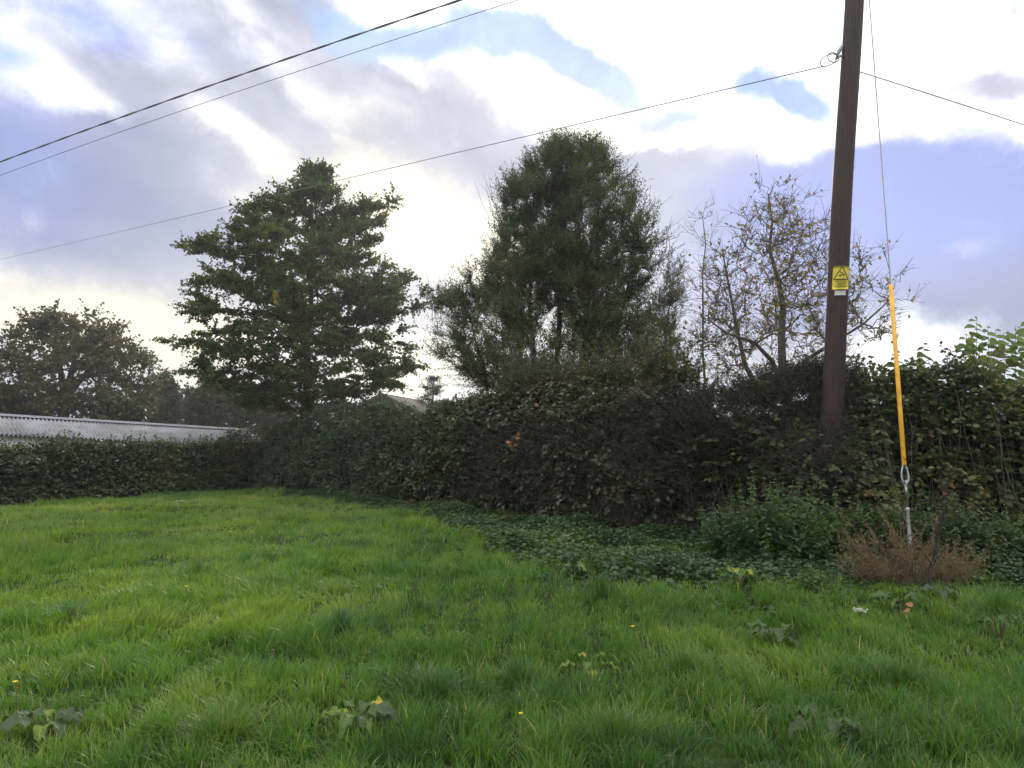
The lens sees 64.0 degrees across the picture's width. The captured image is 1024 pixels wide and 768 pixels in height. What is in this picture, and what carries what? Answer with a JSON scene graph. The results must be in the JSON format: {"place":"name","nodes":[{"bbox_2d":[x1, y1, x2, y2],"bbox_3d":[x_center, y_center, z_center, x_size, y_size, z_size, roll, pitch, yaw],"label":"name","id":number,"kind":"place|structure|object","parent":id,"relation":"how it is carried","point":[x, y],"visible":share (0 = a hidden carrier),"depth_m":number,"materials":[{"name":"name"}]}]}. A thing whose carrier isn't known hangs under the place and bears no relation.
{"place":"outdoors","nodes":[
{"label":"outdoors","id":0,"kind":"place"},
{"bbox_2d":[0,485,1023,767],"bbox_3d":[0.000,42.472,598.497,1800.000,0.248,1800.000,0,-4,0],"label":"ground","id":1,"kind":"structure","parent":0,"point":[496,663],"depth_m":6.05,"materials":[{"name":"green plant"}]},
{"bbox_2d":[13,680,17,709],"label":"yellow flower","id":2,"kind":"object","parent":1,"relation":"on","point":[15,681],"visible":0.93,"depth_m":4.73,"materials":[{"name":"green plant"}]},
{"bbox_2d":[0,382,44,415],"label":"background tree","id":3,"kind":"object","parent":1,"relation":"on","point":[16,400],"visible":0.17,"depth_m":43.37,"materials":[{"name":"green plant"}]},
{"bbox_2d":[0,705,89,743],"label":"dock plant","id":4,"kind":"object","parent":1,"relation":"on","point":[9,722],"visible":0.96,"depth_m":4.26,"materials":[{"name":"green plant"}]},
{"bbox_2d":[23,597,135,625],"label":"grass tussock","id":5,"kind":"object","parent":1,"relation":"on","point":[73,610],"depth_m":7.19,"materials":[{"name":"green plant"}]},
{"bbox_2d":[0,298,168,418],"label":"domed tree","id":6,"kind":"object","parent":1,"relation":"on","point":[100,356],"visible":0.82,"depth_m":44.43,"materials":[{"name":"green plant"}]},
{"bbox_2d":[84,386,151,422],"bbox_3d":[-17.286,2.092,36.000,3.160,3.971,3.364,3,-5,-42],"label":"background tree","id":7,"kind":"object","parent":1,"relation":"on","point":[124,407],"visible":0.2,"depth_m":35.62,"materials":[{"name":"green plant"}]},
{"bbox_2d":[0,413,264,464],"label":"shed","id":8,"kind":"structure","parent":1,"relation":"on","point":[13,426],"depth_m":26.07,"materials":[{"name":"metal"}]},
{"bbox_2d":[0,416,296,506],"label":"hawthorn hedge","id":9,"kind":"object","parent":1,"relation":"on","point":[72,469],"visible":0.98,"depth_m":22.74,"materials":[{"name":"green plant"}]},
{"bbox_2d":[142,367,186,423],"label":"background tree","id":10,"kind":"object","parent":1,"relation":"on","point":[169,412],"visible":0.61,"depth_m":54.57,"materials":[{"name":"green plant"}]},
{"bbox_2d":[178,382,196,418],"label":"background tree","id":11,"kind":"object","parent":1,"relation":"on","point":[185,393],"visible":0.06,"depth_m":57.55,"materials":[{"name":"green plant"}]},
{"bbox_2d":[154,558,229,580],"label":"grass tussock","id":12,"kind":"object","parent":1,"relation":"on","point":[196,567],"depth_m":9.55,"materials":[{"name":"green plant"}]},
{"bbox_2d":[88,679,324,767],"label":"grass tussock","id":13,"kind":"object","parent":1,"relation":"on","point":[228,725],"depth_m":4.20,"materials":[{"name":"green plant"}]},
{"bbox_2d":[177,372,247,427],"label":"background tree","id":14,"kind":"object","parent":1,"relation":"on","point":[207,407],"visible":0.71,"depth_m":49.00,"materials":[{"name":"green plant"}]},
{"bbox_2d":[234,394,298,438],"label":"background tree","id":15,"kind":"object","parent":1,"relation":"on","point":[260,421],"visible":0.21,"depth_m":49.05,"materials":[{"name":"green plant"}]},
{"bbox_2d":[149,157,435,424],"bbox_3d":[-6.909,-2.094,27.801,8.334,11.181,8.166,-3,-5,41],"label":"broadleaf tree","id":16,"kind":"object","parent":1,"relation":"on","point":[376,296],"visible":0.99,"depth_m":26.58,"materials":[{"name":"green plant"}]},
{"bbox_2d":[193,393,412,500],"bbox_3d":[-5.745,1.857,24.259,9.868,2.966,4.024,-3,-5,36],"label":"privet hedge","id":17,"kind":"object","parent":1,"relation":"on","point":[312,454],"visible":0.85,"depth_m":23.66,"materials":[{"name":"green plant"}]},
{"bbox_2d":[273,601,407,638],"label":"grass tussock","id":18,"kind":"object","parent":1,"relation":"on","point":[339,616],"depth_m":6.63,"materials":[{"name":"green plant"}]},
{"bbox_2d":[318,696,401,739],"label":"dock plant","id":19,"kind":"object","parent":1,"relation":"on","point":[346,719],"visible":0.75,"depth_m":4.51,"materials":[{"name":"green plant"}]},
{"bbox_2d":[343,392,471,432],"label":"barn","id":20,"kind":"structure","parent":1,"relation":"on","point":[409,401],"depth_m":40.27,"materials":[{"name":"grey metal"}]},
{"bbox_2d":[389,590,460,621],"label":"grass tussock","id":21,"kind":"object","parent":1,"relation":"on","point":[417,605],"depth_m":7.37,"materials":[{"name":"green plant"}]},
{"bbox_2d":[351,652,505,716],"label":"grass tussock","id":22,"kind":"object","parent":1,"relation":"on","point":[432,684],"depth_m":5.00,"materials":[{"name":"green plant"}]},
{"bbox_2d":[345,386,517,510],"bbox_3d":[-1.946,1.573,19.792,1.897,2.922,6.486,3,-5,-41],"label":"mixed hedge","id":23,"kind":"object","parent":1,"relation":"on","point":[425,449],"visible":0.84,"depth_m":19.40,"materials":[{"name":"green plant"}]},
{"bbox_2d":[413,370,450,412],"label":"conifer","id":24,"kind":"object","parent":1,"relation":"on","point":[432,390],"visible":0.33,"depth_m":42.01,"materials":[{"name":"green plant"}]},
{"bbox_2d":[477,653,613,699],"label":"grass tussock","id":25,"kind":"object","parent":1,"relation":"on","point":[516,671],"depth_m":5.41,"materials":[{"name":"green plant"}]},
{"bbox_2d":[414,121,684,394],"bbox_3d":[1.029,-2.176,23.208,7.722,10.750,6.727,0,-4,0],"label":"fine leaved tree","id":26,"kind":"object","parent":1,"relation":"on","point":[570,262],"visible":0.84,"depth_m":22.41,"materials":[{"name":"green plant"}]},
{"bbox_2d":[554,560,589,574],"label":"dock plant","id":27,"kind":"object","parent":1,"relation":"on","point":[579,565],"visible":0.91,"depth_m":9.21,"materials":[{"name":"green plant"}]},
{"bbox_2d":[443,364,736,541],"bbox_3d":[1.202,1.170,15.845,1.896,3.212,7.943,3,-5,-36],"label":"bramble thicket","id":28,"kind":"object","parent":1,"relation":"on","point":[531,395],"visible":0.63,"depth_m":15.15,"materials":[{"name":"green plant"}]},
{"bbox_2d":[506,441,516,451],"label":"orange leaves","id":29,"kind":"object","parent":28,"relation":"on","point":[509,442],"visible":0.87,"depth_m":16.28,"materials":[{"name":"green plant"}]},
{"bbox_2d":[557,651,622,678],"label":"dock plant","id":30,"kind":"object","parent":1,"relation":"on","point":[587,664],"visible":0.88,"depth_m":5.53,"materials":[{"name":"green plant"}]},
{"bbox_2d":[478,318,719,528],"bbox_3d":[1.619,0.691,16.100,2.105,4.180,6.147,3,-5,-35],"label":"russet shrub","id":31,"kind":"object","parent":1,"relation":"on","point":[687,367],"visible":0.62,"depth_m":15.43,"materials":[{"name":"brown plant"}]},
{"bbox_2d":[551,564,650,602],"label":"grass tussock","id":32,"kind":"object","parent":1,"relation":"on","point":[601,593],"depth_m":7.72,"materials":[{"name":"green plant"}]},
{"bbox_2d":[536,685,711,767],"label":"grass tussock","id":33,"kind":"object","parent":1,"relation":"on","point":[616,721],"depth_m":4.32,"materials":[{"name":"green plant"}]},
{"bbox_2d":[278,487,1023,615],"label":"nettle cover","id":34,"kind":"object","parent":1,"relation":"on","point":[593,532],"visible":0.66,"depth_m":10.75,"materials":[{"name":"green plant"}]},
{"bbox_2d":[624,245,698,392],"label":"willow bush","id":35,"kind":"object","parent":1,"relation":"on","point":[669,300],"visible":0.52,"depth_m":20.56,"materials":[{"name":"green plant"}]},
{"bbox_2d":[450,341,879,534],"bbox_3d":[2.027,1.005,14.619,9.018,3.188,2.569,-4,-5,43],"label":"hedge","id":36,"kind":"object","parent":1,"relation":"on","point":[796,373],"visible":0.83,"depth_m":12.96,"materials":[{"name":"green plant"}]},
{"bbox_2d":[606,643,764,700],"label":"grass tussock","id":37,"kind":"object","parent":1,"relation":"on","point":[683,658],"depth_m":5.46,"materials":[{"name":"green plant"}]},
{"bbox_2d":[665,197,738,388],"bbox_3d":[3.870,-0.652,16.509,1.429,6.760,1.340,2,-4,-25],"label":"sapling","id":38,"kind":"object","parent":1,"relation":"on","point":[691,280],"visible":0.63,"depth_m":16.68,"materials":[{"name":"brown plant"}]},
{"bbox_2d":[702,507,742,557],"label":"nettle clump","id":39,"kind":"object","parent":1,"relation":"on","point":[709,548],"visible":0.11,"depth_m":11.01,"materials":[{"name":"green plant"}]},
{"bbox_2d":[717,566,758,589],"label":"dock plant","id":40,"kind":"object","parent":1,"relation":"on","point":[741,575],"visible":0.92,"depth_m":8.59,"materials":[{"name":"green plant"}]},
{"bbox_2d":[695,566,791,590],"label":"ground ivy","id":41,"kind":"object","parent":1,"relation":"on","point":[762,576],"visible":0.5,"depth_m":8.77,"materials":[{"name":"green plant"}]},
{"bbox_2d":[646,364,894,536],"bbox_3d":[3.991,1.120,13.075,2.395,2.913,4.342,3,-5,-41],"label":"bramble bush","id":42,"kind":"object","parent":1,"relation":"on","point":[822,481],"visible":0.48,"depth_m":12.27,"materials":[{"name":"green plant"}]},
{"bbox_2d":[696,471,846,567],"bbox_3d":[3.295,1.719,10.462,1.639,1.221,1.652,4,-5,-44],"label":"nettle clump","id":43,"kind":"object","parent":1,"relation":"on","point":[774,536],"visible":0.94,"depth_m":10.25,"materials":[{"name":"green plant"}]},
{"bbox_2d":[740,619,807,648],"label":"dock plant","id":44,"kind":"object","parent":1,"relation":"on","point":[781,632],"visible":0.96,"depth_m":6.35,"materials":[{"name":"green plant"}]},
{"bbox_2d":[673,155,928,405],"bbox_3d":[5.643,-0.856,15.976,5.018,7.085,3.922,0,-4,0],"label":"fruit tree","id":45,"kind":"object","parent":1,"relation":"on","point":[783,312],"visible":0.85,"depth_m":15.76,"materials":[{"name":"brown plant"}]},
{"bbox_2d":[780,564,844,594],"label":"leafy weed","id":46,"kind":"object","parent":1,"relation":"on","point":[816,578],"visible":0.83,"depth_m":8.42,"materials":[{"name":"green plant"}]},
{"bbox_2d":[787,703,872,756],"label":"dock plant","id":47,"kind":"object","parent":1,"relation":"on","point":[833,723],"visible":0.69,"depth_m":4.26,"materials":[{"name":"green plant"}]},
{"bbox_2d":[818,0,863,463],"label":"utility pole","id":48,"kind":"object","parent":1,"relation":"on","point":[835,343],"visible":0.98,"depth_m":12.31,"materials":[{"name":"wood"}]},
{"bbox_2d":[0,0,461,161],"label":"overhead cable","id":49,"kind":"object","parent":48,"relation":"attached to","point":[349,37],"visible":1,"depth_m":17.34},
{"bbox_2d":[0,0,517,175],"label":"overhead cable","id":50,"kind":"object","parent":48,"relation":"attached to","point":[273,79],"visible":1,"depth_m":17.14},
{"bbox_2d":[0,66,823,259],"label":"overhead cable","id":51,"kind":"object","parent":48,"relation":"attached to","point":[495,143],"visible":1,"depth_m":17.11,"materials":[{"name":"grey metal"}]},
{"bbox_2d":[869,0,914,580],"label":"stay wire","id":52,"kind":"object","parent":48,"relation":"attached to","point":[898,388],"visible":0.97,"depth_m":9.87,"materials":[{"name":"yellow metal"}]},
{"bbox_2d":[860,71,1023,124],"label":"overhead cable","id":53,"kind":"object","parent":48,"relation":"attached to","point":[939,97],"visible":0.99,"depth_m":13.36,"materials":[{"name":"grey metal"}]},
{"bbox_2d":[796,487,886,558],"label":"nettle clump","id":54,"kind":"object","parent":1,"relation":"on","point":[848,528],"visible":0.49,"depth_m":10.60,"materials":[{"name":"green plant"}]},
{"bbox_2d":[853,607,868,640],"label":"white flower","id":55,"kind":"object","parent":1,"relation":"on","point":[858,612],"visible":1,"depth_m":6.49,"materials":[{"name":"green plant"}]},
{"bbox_2d":[844,488,912,555],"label":"nettle clump","id":56,"kind":"object","parent":1,"relation":"on","point":[872,525],"visible":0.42,"depth_m":10.70,"materials":[{"name":"green plant"}]},
{"bbox_2d":[885,354,906,399],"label":"leafy plant","id":57,"kind":"object","parent":1,"relation":"on","point":[905,368],"visible":0.06,"depth_m":13.24,"materials":[{"name":"green plant"}]},
{"bbox_2d":[827,634,968,713],"bbox_3d":[2.480,1.809,5.348,0.982,0.220,1.801,-1,-4,16],"label":"grass tussock","id":58,"kind":"object","parent":1,"relation":"on","point":[898,671],"depth_m":5.14,"materials":[{"name":"green plant"}]},
{"bbox_2d":[865,589,930,613],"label":"dock plant","id":59,"kind":"object","parent":1,"relation":"on","point":[906,595],"visible":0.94,"depth_m":7.62,"materials":[{"name":"green plant"}]},
{"bbox_2d":[777,341,1023,535],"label":"bramble bank","id":60,"kind":"structure","parent":1,"relation":"on","point":[1004,398],"depth_m":12.27,"materials":[{"name":"green plant"}]},
{"bbox_2d":[576,370,1014,527],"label":"dry stems","id":61,"kind":"object","parent":60,"relation":"attached to","point":[873,457],"visible":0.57,"depth_m":12.11,"materials":[{"name":"plant"}]},
{"bbox_2d":[904,602,912,611],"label":"fallen leaf","id":62,"kind":"object","parent":1,"relation":"on","point":[909,604],"visible":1,"depth_m":6.97,"materials":[{"name":"orange plant"}]},
{"bbox_2d":[828,503,999,587],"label":"dead weeds","id":63,"kind":"object","parent":1,"relation":"on","point":[872,567],"visible":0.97,"depth_m":8.83,"materials":[{"name":"brown plant"}]},
{"bbox_2d":[881,483,954,558],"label":"nettle clump","id":64,"kind":"object","parent":1,"relation":"on","point":[917,521],"visible":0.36,"depth_m":10.50,"materials":[{"name":"green plant"}]},
{"bbox_2d":[916,343,933,380],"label":"leafy plant","id":65,"kind":"object","parent":1,"relation":"on","point":[921,354],"visible":0.2,"depth_m":13.34,"materials":[{"name":"green plant"}]},
{"bbox_2d":[925,486,948,585],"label":"dock stalk","id":66,"kind":"object","parent":1,"relation":"on","point":[937,532],"visible":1,"depth_m":8.30,"materials":[{"name":"brown plant"}]},
{"bbox_2d":[917,584,960,602],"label":"dock plant","id":67,"kind":"object","parent":1,"relation":"on","point":[931,588],"visible":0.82,"depth_m":7.88,"materials":[{"name":"green plant"}]},
{"bbox_2d":[898,580,1023,616],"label":"grass tussock","id":68,"kind":"object","parent":1,"relation":"on","point":[999,597],"depth_m":7.20,"materials":[{"name":"green plant"}]},
{"bbox_2d":[904,490,1023,568],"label":"nettle clump","id":69,"kind":"object","parent":1,"relation":"on","point":[966,535],"visible":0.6,"depth_m":10.23,"materials":[{"name":"green plant"}]},
{"bbox_2d":[955,334,975,395],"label":"leafy plant","id":70,"kind":"object","parent":1,"relation":"on","point":[959,346],"visible":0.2,"depth_m":13.26,"materials":[{"name":"green plant"}]},
{"bbox_2d":[964,316,984,398],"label":"leafy plant","id":71,"kind":"object","parent":1,"relation":"on","point":[977,335],"visible":0.23,"depth_m":13.57,"materials":[{"name":"green plant"}]},
{"bbox_2d":[976,326,1000,387],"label":"leafy plant","id":72,"kind":"object","parent":1,"relation":"on","point":[985,349],"visible":0.21,"depth_m":13.88,"materials":[{"name":"green plant"}]},
{"bbox_2d":[972,614,1023,643],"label":"dock plant","id":73,"kind":"object","parent":1,"relation":"on","point":[1002,618],"visible":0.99,"depth_m":6.31,"materials":[{"name":"green plant"}]},
{"bbox_2d":[987,329,1009,409],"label":"leafy plant","id":74,"kind":"object","parent":1,"relation":"on","point":[993,342],"visible":0.39,"depth_m":13.35,"materials":[{"name":"green plant"}]},
{"bbox_2d":[980,520,1023,569],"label":"nettle clump","id":75,"kind":"object","parent":1,"relation":"on","point":[1016,544],"visible":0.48,"depth_m":10.02,"materials":[{"name":"green plant"}]},
{"bbox_2d":[993,332,1019,383],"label":"leafy plant","id":76,"kind":"object","parent":1,"relation":"on","point":[1009,358],"visible":0.22,"depth_m":13.64,"materials":[{"name":"green plant"}]},
{"bbox_2d":[1004,326,1023,412],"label":"leafy plant","id":77,"kind":"object","parent":1,"relation":"on","point":[1014,347],"visible":0.46,"depth_m":13.24,"materials":[{"name":"green plant"}]},
{"bbox_2d":[1016,322,1023,384],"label":"leafy plant","id":78,"kind":"object","parent":1,"relation":"on","point":[1020,349],"visible":0.25,"depth_m":13.56,"materials":[{"name":"green plant"}]},
{"bbox_2d":[0,0,1023,429],"label":"sky","id":79,"kind":"structure","parent":0,"point":[953,173],"materials":[{"name":"white"}]}
]}

